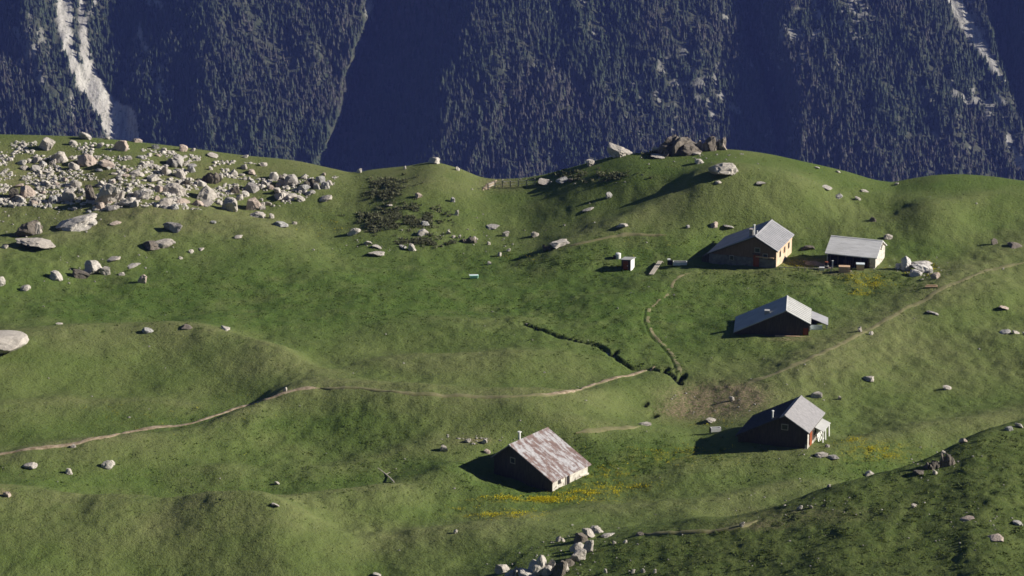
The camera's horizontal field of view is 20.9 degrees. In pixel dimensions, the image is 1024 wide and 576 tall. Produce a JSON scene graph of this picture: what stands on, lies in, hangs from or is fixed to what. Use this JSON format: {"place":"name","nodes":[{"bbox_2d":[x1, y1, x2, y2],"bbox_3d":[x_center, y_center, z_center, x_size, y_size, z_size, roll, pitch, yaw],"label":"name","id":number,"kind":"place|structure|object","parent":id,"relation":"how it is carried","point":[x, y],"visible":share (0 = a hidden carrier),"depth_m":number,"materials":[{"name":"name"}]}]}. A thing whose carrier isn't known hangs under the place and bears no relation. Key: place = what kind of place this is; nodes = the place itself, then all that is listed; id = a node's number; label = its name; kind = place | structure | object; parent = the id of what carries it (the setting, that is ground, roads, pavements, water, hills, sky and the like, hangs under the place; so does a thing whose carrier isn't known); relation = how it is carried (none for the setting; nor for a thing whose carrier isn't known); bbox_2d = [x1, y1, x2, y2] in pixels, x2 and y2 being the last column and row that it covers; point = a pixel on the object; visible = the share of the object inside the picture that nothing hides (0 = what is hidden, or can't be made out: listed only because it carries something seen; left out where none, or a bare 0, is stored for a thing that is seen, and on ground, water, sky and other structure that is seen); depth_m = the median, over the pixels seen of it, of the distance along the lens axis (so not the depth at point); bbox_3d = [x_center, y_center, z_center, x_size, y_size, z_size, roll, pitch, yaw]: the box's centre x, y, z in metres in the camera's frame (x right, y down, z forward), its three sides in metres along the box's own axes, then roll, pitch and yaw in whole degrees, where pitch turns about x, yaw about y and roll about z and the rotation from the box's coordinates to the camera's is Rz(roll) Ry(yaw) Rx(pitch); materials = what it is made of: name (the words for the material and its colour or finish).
{"place":"outdoors","nodes":[
{"label":"outdoors","id":0,"kind":"place"},
{"bbox_2d":[0,386,319,454],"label":"path","id":1,"kind":"structure","parent":0,"point":[125,432],"depth_m":350.02,"materials":[{"name":"soil"}]},
{"bbox_2d":[320,366,654,398],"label":"path","id":2,"kind":"structure","parent":0,"point":[410,393],"depth_m":352.03,"materials":[{"name":"soil"}]},
{"bbox_2d":[0,134,1023,575],"bbox_3d":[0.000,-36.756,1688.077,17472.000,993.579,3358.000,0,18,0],"label":"ground","id":3,"kind":"structure","parent":0,"point":[122,390],"depth_m":367.76,"materials":[{"name":"plant"}]},
{"bbox_2d":[8,187,18,198],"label":"boulder","id":4,"kind":"object","parent":3,"relation":"on","point":[13,192],"visible":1,"depth_m":443.86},
{"bbox_2d":[0,330,28,352],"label":"boulder","id":5,"kind":"object","parent":3,"relation":"on","point":[11,340],"visible":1,"depth_m":368.96,"materials":[{"name":"stone"}]},
{"bbox_2d":[20,185,35,197],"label":"boulder","id":6,"kind":"object","parent":3,"relation":"on","point":[26,191],"visible":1,"depth_m":444.57,"materials":[{"name":"stone"}]},
{"bbox_2d":[15,220,42,236],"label":"boulder","id":7,"kind":"object","parent":3,"relation":"on","point":[27,229],"visible":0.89,"depth_m":429.32,"materials":[{"name":"stone"}]},
{"bbox_2d":[23,462,37,468],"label":"boulder","id":8,"kind":"object","parent":3,"relation":"on","point":[31,465],"visible":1,"depth_m":331.58,"materials":[{"name":"stone"}]},
{"bbox_2d":[15,238,55,248],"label":"boulder","id":9,"kind":"object","parent":3,"relation":"on","point":[41,243],"visible":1,"depth_m":420.60,"materials":[{"name":"stone"}]},
{"bbox_2d":[38,137,55,150],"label":"boulder","id":10,"kind":"object","parent":3,"relation":"on","point":[46,143],"visible":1,"depth_m":460.62,"materials":[{"name":"stone"}]},
{"bbox_2d":[50,270,62,280],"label":"boulder","id":11,"kind":"object","parent":3,"relation":"on","point":[55,275],"visible":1,"depth_m":409.04,"materials":[{"name":"stone"}]},
{"bbox_2d":[50,151,67,162],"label":"boulder","id":12,"kind":"object","parent":3,"relation":"on","point":[59,156],"visible":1,"depth_m":456.50,"materials":[{"name":"stone"}]},
{"bbox_2d":[62,189,73,200],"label":"boulder","id":13,"kind":"object","parent":3,"relation":"on","point":[67,195],"visible":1,"depth_m":443.16,"materials":[{"name":"stone"}]},
{"bbox_2d":[68,162,79,169],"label":"rock","id":14,"kind":"object","parent":3,"relation":"on","point":[72,166],"visible":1,"depth_m":453.97,"materials":[{"name":"stone"}]},
{"bbox_2d":[69,179,81,186],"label":"rock","id":15,"kind":"object","parent":3,"relation":"on","point":[74,183],"visible":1,"depth_m":448.21,"materials":[{"name":"stone"}]},
{"bbox_2d":[55,213,96,231],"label":"boulder","id":16,"kind":"object","parent":3,"relation":"on","point":[83,222],"visible":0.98,"depth_m":430.57,"materials":[{"name":"stone"}]},
{"bbox_2d":[72,269,89,278],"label":"boulder","id":17,"kind":"object","parent":3,"relation":"on","point":[79,273],"visible":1,"depth_m":411.32,"materials":[{"name":"stone"}]},
{"bbox_2d":[78,132,91,139],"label":"boulder","id":18,"kind":"object","parent":3,"relation":"on","point":[82,135],"visible":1,"depth_m":466.33,"materials":[{"name":"stone"}]},
{"bbox_2d":[77,154,96,166],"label":"boulder","id":19,"kind":"object","parent":3,"relation":"on","point":[87,160],"visible":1,"depth_m":455.24,"materials":[{"name":"stone"}]},
{"bbox_2d":[85,185,95,200],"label":"rock","id":20,"kind":"object","parent":3,"relation":"on","point":[89,193],"visible":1,"depth_m":441.86,"materials":[{"name":"stone"}]},
{"bbox_2d":[84,260,101,274],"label":"boulder","id":21,"kind":"object","parent":3,"relation":"on","point":[93,266],"visible":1,"depth_m":412.99,"materials":[{"name":"stone"}]},
{"bbox_2d":[100,266,110,274],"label":"rock","id":22,"kind":"object","parent":3,"relation":"on","point":[104,270],"visible":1,"depth_m":412.69,"materials":[{"name":"stone"}]},
{"bbox_2d":[99,160,114,167],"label":"boulder","id":23,"kind":"object","parent":3,"relation":"on","point":[106,163],"visible":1,"depth_m":453.55,"materials":[{"name":"stone"}]},
{"bbox_2d":[95,184,119,203],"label":"boulder","id":24,"kind":"object","parent":3,"relation":"on","point":[108,193],"visible":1,"depth_m":439.59,"materials":[{"name":"stone"}]},
{"bbox_2d":[101,460,114,469],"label":"boulder","id":25,"kind":"object","parent":3,"relation":"on","point":[108,464],"visible":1,"depth_m":333.17,"materials":[{"name":"stone"}]},
{"bbox_2d":[113,140,128,151],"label":"boulder","id":26,"kind":"object","parent":3,"relation":"on","point":[122,145],"visible":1,"depth_m":460.64,"materials":[{"name":"stone"}]},
{"bbox_2d":[118,197,135,205],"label":"boulder","id":27,"kind":"object","parent":3,"relation":"on","point":[127,202],"visible":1,"depth_m":439.48,"materials":[{"name":"stone"}]},
{"bbox_2d":[134,188,152,199],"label":"boulder","id":28,"kind":"object","parent":3,"relation":"on","point":[142,193],"visible":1,"depth_m":442.35,"materials":[{"name":"stone"}]},
{"bbox_2d":[143,240,160,249],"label":"boulder","id":29,"kind":"object","parent":3,"relation":"on","point":[150,245],"visible":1,"depth_m":422.50,"materials":[{"name":"stone"}]},
{"bbox_2d":[146,174,161,181],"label":"boulder","id":30,"kind":"object","parent":3,"relation":"on","point":[152,177],"visible":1,"depth_m":450.17,"materials":[{"name":"stone"}]},
{"bbox_2d":[154,239,175,247],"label":"boulder","id":31,"kind":"object","parent":3,"relation":"on","point":[164,243],"visible":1,"depth_m":422.93,"materials":[{"name":"stone"}]},
{"bbox_2d":[158,198,172,205],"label":"boulder","id":32,"kind":"object","parent":3,"relation":"on","point":[166,201],"visible":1,"depth_m":438.63,"materials":[{"name":"stone"}]},
{"bbox_2d":[0,140,336,210],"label":"rubble","id":33,"kind":"object","parent":3,"relation":"on","point":[50,172],"visible":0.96,"depth_m":451.69,"materials":[{"name":"stone"}]},
{"bbox_2d":[163,222,181,232],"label":"boulder","id":34,"kind":"object","parent":3,"relation":"on","point":[173,227],"visible":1,"depth_m":429.37,"materials":[{"name":"grey stone"}]},
{"bbox_2d":[162,182,185,195],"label":"boulder","id":35,"kind":"object","parent":3,"relation":"on","point":[177,189],"visible":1,"depth_m":446.45,"materials":[{"name":"stone"}]},
{"bbox_2d":[166,154,183,167],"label":"boulder","id":36,"kind":"object","parent":3,"relation":"on","point":[176,161],"visible":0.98,"depth_m":456.82,"materials":[{"name":"grey stone"}]},
{"bbox_2d":[175,169,185,178],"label":"boulder","id":37,"kind":"object","parent":3,"relation":"on","point":[180,173],"visible":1,"depth_m":453.20,"materials":[{"name":"stone"}]},
{"bbox_2d":[197,185,216,199],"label":"boulder","id":38,"kind":"object","parent":3,"relation":"on","point":[206,192],"visible":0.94,"depth_m":446.62,"materials":[{"name":"stone"}]},
{"bbox_2d":[202,198,212,206],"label":"boulder","id":39,"kind":"object","parent":3,"relation":"on","point":[207,202],"visible":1,"depth_m":443.83,"materials":[{"name":"stone"}]},
{"bbox_2d":[202,172,219,183],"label":"boulder","id":40,"kind":"object","parent":3,"relation":"on","point":[211,178],"visible":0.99,"depth_m":453.19,"materials":[{"name":"stone"}]},
{"bbox_2d":[222,197,237,211],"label":"boulder","id":41,"kind":"object","parent":3,"relation":"on","point":[229,204],"visible":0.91,"depth_m":442.94,"materials":[{"name":"stone"}]},
{"bbox_2d":[230,186,240,193],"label":"boulder","id":42,"kind":"object","parent":3,"relation":"on","point":[235,190],"visible":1,"depth_m":450.95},
{"bbox_2d":[244,182,259,192],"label":"boulder","id":43,"kind":"object","parent":3,"relation":"on","point":[251,187],"visible":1,"depth_m":452.75,"materials":[{"name":"grey stone"}]},
{"bbox_2d":[246,197,260,209],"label":"boulder","id":44,"kind":"object","parent":3,"relation":"on","point":[253,203],"visible":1,"depth_m":445.26,"materials":[{"name":"stone"}]},
{"bbox_2d":[250,211,265,217],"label":"boulder","id":45,"kind":"object","parent":3,"relation":"on","point":[257,214],"visible":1,"depth_m":441.91,"materials":[{"name":"stone"}]},
{"bbox_2d":[269,172,278,180],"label":"boulder","id":46,"kind":"object","parent":3,"relation":"on","point":[273,176],"visible":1,"depth_m":455.93,"materials":[{"name":"stone"}]},
{"bbox_2d":[272,221,287,227],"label":"boulder","id":47,"kind":"object","parent":3,"relation":"on","point":[281,224],"visible":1,"depth_m":436.63,"materials":[{"name":"grey stone"}]},
{"bbox_2d":[274,192,296,200],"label":"boulder","id":48,"kind":"object","parent":3,"relation":"on","point":[281,196],"visible":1,"depth_m":449.55,"materials":[{"name":"stone"}]},
{"bbox_2d":[283,174,297,185],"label":"boulder","id":49,"kind":"object","parent":3,"relation":"on","point":[291,180],"visible":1,"depth_m":453.89,"materials":[{"name":"grey stone"}]},
{"bbox_2d":[305,178,319,186],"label":"boulder","id":50,"kind":"object","parent":3,"relation":"on","point":[310,182],"visible":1,"depth_m":453.60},
{"bbox_2d":[319,195,331,201],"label":"boulder","id":51,"kind":"object","parent":3,"relation":"on","point":[325,198],"visible":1,"depth_m":448.80,"materials":[{"name":"stone"}]},
{"bbox_2d":[347,228,360,235],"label":"boulder","id":52,"kind":"object","parent":3,"relation":"on","point":[353,231],"visible":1,"depth_m":434.92,"materials":[{"name":"stone"}]},
{"bbox_2d":[361,173,424,208],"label":"juniper scrub","id":53,"kind":"object","parent":3,"relation":"on","point":[391,182],"visible":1,"depth_m":450.87,"materials":[{"name":"plant"}]},
{"bbox_2d":[337,198,460,235],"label":"juniper scrub","id":54,"kind":"object","parent":3,"relation":"on","point":[388,220],"visible":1,"depth_m":439.17,"materials":[{"name":"plant"}]},
{"bbox_2d":[394,232,464,247],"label":"juniper scrub","id":55,"kind":"object","parent":3,"relation":"on","point":[427,240],"visible":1,"depth_m":431.30,"materials":[{"name":"plant"}]},
{"bbox_2d":[428,157,439,163],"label":"boulder","id":56,"kind":"object","parent":3,"relation":"on","point":[434,160],"visible":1,"depth_m":459.80,"materials":[{"name":"stone"}]},
{"bbox_2d":[461,236,476,243],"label":"boulder","id":57,"kind":"object","parent":3,"relation":"on","point":[471,240],"visible":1,"depth_m":431.94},
{"bbox_2d":[495,564,509,573],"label":"boulder","id":58,"kind":"object","parent":3,"relation":"on","point":[501,568],"visible":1,"depth_m":298.74,"materials":[{"name":"stone"}]},
{"bbox_2d":[0,153,1012,575],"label":"stones","id":59,"kind":"object","parent":3,"relation":"on","point":[530,343],"visible":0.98,"depth_m":358.21,"materials":[{"name":"grey stone"}]},
{"bbox_2d":[80,216,940,519],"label":"yellow flowers","id":60,"kind":"object","parent":3,"relation":"on","point":[536,498],"visible":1,"depth_m":329.86,"materials":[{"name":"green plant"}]},
{"bbox_2d":[0,204,1022,574],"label":"meadow herbs","id":61,"kind":"object","parent":3,"relation":"on","point":[506,340],"visible":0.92,"depth_m":392.16,"materials":[{"name":"plant"}]},
{"bbox_2d":[487,178,535,189],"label":"pasture fence","id":62,"kind":"object","parent":3,"relation":"on","point":[510,181],"visible":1,"depth_m":451.96,"materials":[{"name":"wood"}]},
{"bbox_2d":[504,567,519,575],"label":"boulder","id":63,"kind":"object","parent":3,"relation":"on","point":[514,572],"visible":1,"depth_m":296.72,"materials":[{"name":"stone"}]},
{"bbox_2d":[518,568,534,575],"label":"boulder","id":64,"kind":"object","parent":3,"relation":"on","point":[524,572],"visible":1,"depth_m":295.61,"materials":[{"name":"stone"}]},
{"bbox_2d":[490,427,590,491],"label":"stone chalet","id":65,"kind":"object","parent":3,"relation":"on","point":[547,459],"visible":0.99,"depth_m":332.90,"materials":[{"name":"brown stone"}]},
{"bbox_2d":[528,555,555,575],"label":"boulder","id":66,"kind":"object","parent":3,"relation":"on","point":[539,566],"visible":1,"depth_m":295.80,"materials":[{"name":"stone"}]},
{"bbox_2d":[553,560,566,575],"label":"boulder","id":67,"kind":"object","parent":3,"relation":"on","point":[559,568],"visible":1,"depth_m":294.68,"materials":[{"name":"stone"}]},
{"bbox_2d":[550,239,569,248],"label":"boulder","id":68,"kind":"object","parent":3,"relation":"on","point":[558,243],"visible":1,"depth_m":422.65,"materials":[{"name":"stone"}]},
{"bbox_2d":[569,542,583,551],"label":"boulder","id":69,"kind":"object","parent":3,"relation":"on","point":[575,546],"visible":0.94,"depth_m":301.17,"materials":[{"name":"stone"}]},
{"bbox_2d":[570,548,585,560],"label":"boulder","id":70,"kind":"object","parent":3,"relation":"on","point":[579,554],"visible":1,"depth_m":298.19,"materials":[{"name":"stone"}]},
{"bbox_2d":[574,532,587,543],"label":"boulder","id":71,"kind":"object","parent":3,"relation":"on","point":[581,537],"visible":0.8,"depth_m":304.31,"materials":[{"name":"stone"}]},
{"bbox_2d":[583,540,593,552],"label":"rock","id":72,"kind":"object","parent":3,"relation":"on","point":[588,545],"visible":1,"depth_m":299.99,"materials":[{"name":"stone"}]},
{"bbox_2d":[582,528,594,537],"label":"boulder","id":73,"kind":"object","parent":3,"relation":"on","point":[588,532],"visible":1,"depth_m":307.04,"materials":[{"name":"stone"}]},
{"bbox_2d":[531,167,651,182],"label":"juniper scrub","id":74,"kind":"object","parent":3,"relation":"on","point":[598,173],"visible":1,"depth_m":445.48,"materials":[{"name":"plant"}]},
{"bbox_2d":[590,525,603,533],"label":"boulder","id":75,"kind":"object","parent":3,"relation":"on","point":[596,529],"visible":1,"depth_m":308.68,"materials":[{"name":"stone"}]},
{"bbox_2d":[518,320,690,380],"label":"brook undergrowth","id":76,"kind":"object","parent":3,"relation":"on","point":[618,352],"visible":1,"depth_m":377.30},
{"bbox_2d":[607,142,631,157],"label":"boulder","id":77,"kind":"object","parent":3,"relation":"on","point":[614,150],"visible":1,"depth_m":451.33,"materials":[{"name":"stone"}]},
{"bbox_2d":[620,257,635,270],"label":"outhouse","id":78,"kind":"structure","parent":3,"relation":"on","point":[627,263],"depth_m":414.36,"materials":[{"name":"white paint"}]},
{"bbox_2d":[649,261,662,274],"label":"plank ramp","id":79,"kind":"structure","parent":3,"relation":"on","point":[655,267],"depth_m":412.94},
{"bbox_2d":[667,258,686,265],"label":"water trough","id":80,"kind":"object","parent":3,"relation":"on","point":[672,262],"visible":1,"depth_m":413.90,"materials":[{"name":"grey"}]},
{"bbox_2d":[657,135,702,156],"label":"boulder","id":81,"kind":"object","parent":3,"relation":"on","point":[674,145],"visible":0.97,"depth_m":447.38,"materials":[{"name":"stone"}]},
{"bbox_2d":[696,140,707,150],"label":"boulder","id":82,"kind":"object","parent":3,"relation":"on","point":[703,146],"visible":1,"depth_m":448.45,"materials":[{"name":"stone"}]},
{"bbox_2d":[705,136,725,150],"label":"boulder","id":83,"kind":"object","parent":3,"relation":"on","point":[712,143],"visible":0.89,"depth_m":447.68,"materials":[{"name":"stone"}]},
{"bbox_2d":[708,163,737,174],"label":"boulder","id":84,"kind":"object","parent":3,"relation":"on","point":[726,168],"visible":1,"depth_m":432.11,"materials":[{"name":"stone"}]},
{"bbox_2d":[702,219,793,267],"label":"timber chalet","id":85,"kind":"object","parent":3,"relation":"on","point":[767,244],"visible":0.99,"depth_m":412.81,"materials":[{"name":"beige paint"}]},
{"bbox_2d":[752,253,759,266],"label":"door","id":86,"kind":"structure","parent":85,"relation":"in","point":[755,259],"depth_m":411.67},
{"bbox_2d":[734,295,827,336],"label":"barn chalet","id":87,"kind":"object","parent":3,"relation":"on","point":[786,316],"visible":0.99,"depth_m":383.40,"materials":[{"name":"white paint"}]},
{"bbox_2d":[735,395,830,448],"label":"shingled chalet","id":88,"kind":"object","parent":3,"relation":"on","point":[799,422],"visible":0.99,"depth_m":339.61,"materials":[{"name":"wood"}]},
{"bbox_2d":[567,431,1023,575],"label":"heath shrubs","id":89,"kind":"object","parent":3,"relation":"on","point":[834,573],"visible":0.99,"depth_m":290.89,"materials":[{"name":"green plant"}]},
{"bbox_2d":[810,391,821,397],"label":"boulder","id":90,"kind":"object","parent":3,"relation":"on","point":[817,394],"visible":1,"depth_m":360.46,"materials":[{"name":"stone"}]},
{"bbox_2d":[838,265,849,272],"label":"tan crate","id":91,"kind":"object","parent":3,"relation":"on","point":[844,268],"visible":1,"depth_m":408.07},
{"bbox_2d":[825,235,886,267],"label":"stone barn","id":92,"kind":"structure","parent":3,"relation":"on","point":[850,251],"depth_m":411.40,"materials":[{"name":"stone"}]},
{"bbox_2d":[901,256,910,270],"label":"rock","id":93,"kind":"object","parent":3,"relation":"on","point":[905,263],"visible":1,"depth_m":408.69,"materials":[{"name":"stone"}]},
{"bbox_2d":[909,269,921,276],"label":"boulder","id":94,"kind":"object","parent":3,"relation":"on","point":[915,272],"visible":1,"depth_m":405.94,"materials":[{"name":"stone"}]},
{"bbox_2d":[911,264,928,272],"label":"boulder","id":95,"kind":"object","parent":3,"relation":"on","point":[921,268],"visible":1,"depth_m":407.72,"materials":[{"name":"stone"}]},
{"bbox_2d":[923,460,939,469],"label":"boulder","id":96,"kind":"object","parent":3,"relation":"on","point":[933,464],"visible":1,"depth_m":305.48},
{"bbox_2d":[939,454,955,466],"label":"boulder","id":97,"kind":"object","parent":3,"relation":"on","point":[947,460],"visible":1,"depth_m":305.54,"materials":[{"name":"stone"}]},
{"bbox_2d":[988,533,1003,541],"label":"boulder","id":98,"kind":"object","parent":3,"relation":"on","point":[997,537],"visible":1,"depth_m":283.16,"materials":[{"name":"stone"}]},
{"bbox_2d":[1007,242,1021,248],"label":"boulder","id":99,"kind":"object","parent":3,"relation":"on","point":[1013,245],"visible":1,"depth_m":416.40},
{"bbox_2d":[0,0,1023,181],"bbox_3d":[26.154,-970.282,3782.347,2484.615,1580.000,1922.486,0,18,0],"label":"mountain","id":100,"kind":"structure","parent":0,"point":[119,120],"depth_m":3329.49,"materials":[{"name":"stone"}]},
{"bbox_2d":[0,0,1023,181],"bbox_3d":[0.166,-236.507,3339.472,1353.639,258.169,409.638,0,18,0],"label":"conifer forest","id":101,"kind":"object","parent":100,"relation":"on","point":[424,67],"visible":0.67,"depth_m":3318.96,"materials":[{"name":"plant"}]},
{"bbox_2d":[576,425,639,433],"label":"path","id":102,"kind":"structure","parent":0,"point":[596,430],"depth_m":345.00,"materials":[{"name":"soil"}]},
{"bbox_2d":[565,232,666,246],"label":"path","id":103,"kind":"structure","parent":0,"point":[625,234],"depth_m":422.96,"materials":[{"name":"soil"}]},
{"bbox_2d":[646,273,688,374],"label":"path","id":104,"kind":"structure","parent":0,"point":[652,331],"depth_m":388.40,"materials":[{"name":"brown soil"}]},
{"bbox_2d":[644,520,757,535],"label":"path","id":105,"kind":"structure","parent":0,"point":[730,528],"depth_m":298.77,"materials":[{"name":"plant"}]},
{"bbox_2d":[803,260,830,268],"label":"path","id":106,"kind":"structure","parent":0,"point":[814,263],"depth_m":413.61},
{"bbox_2d":[741,262,1023,385],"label":"path","id":107,"kind":"structure","parent":0,"point":[890,317],"depth_m":386.44,"materials":[{"name":"soil"}]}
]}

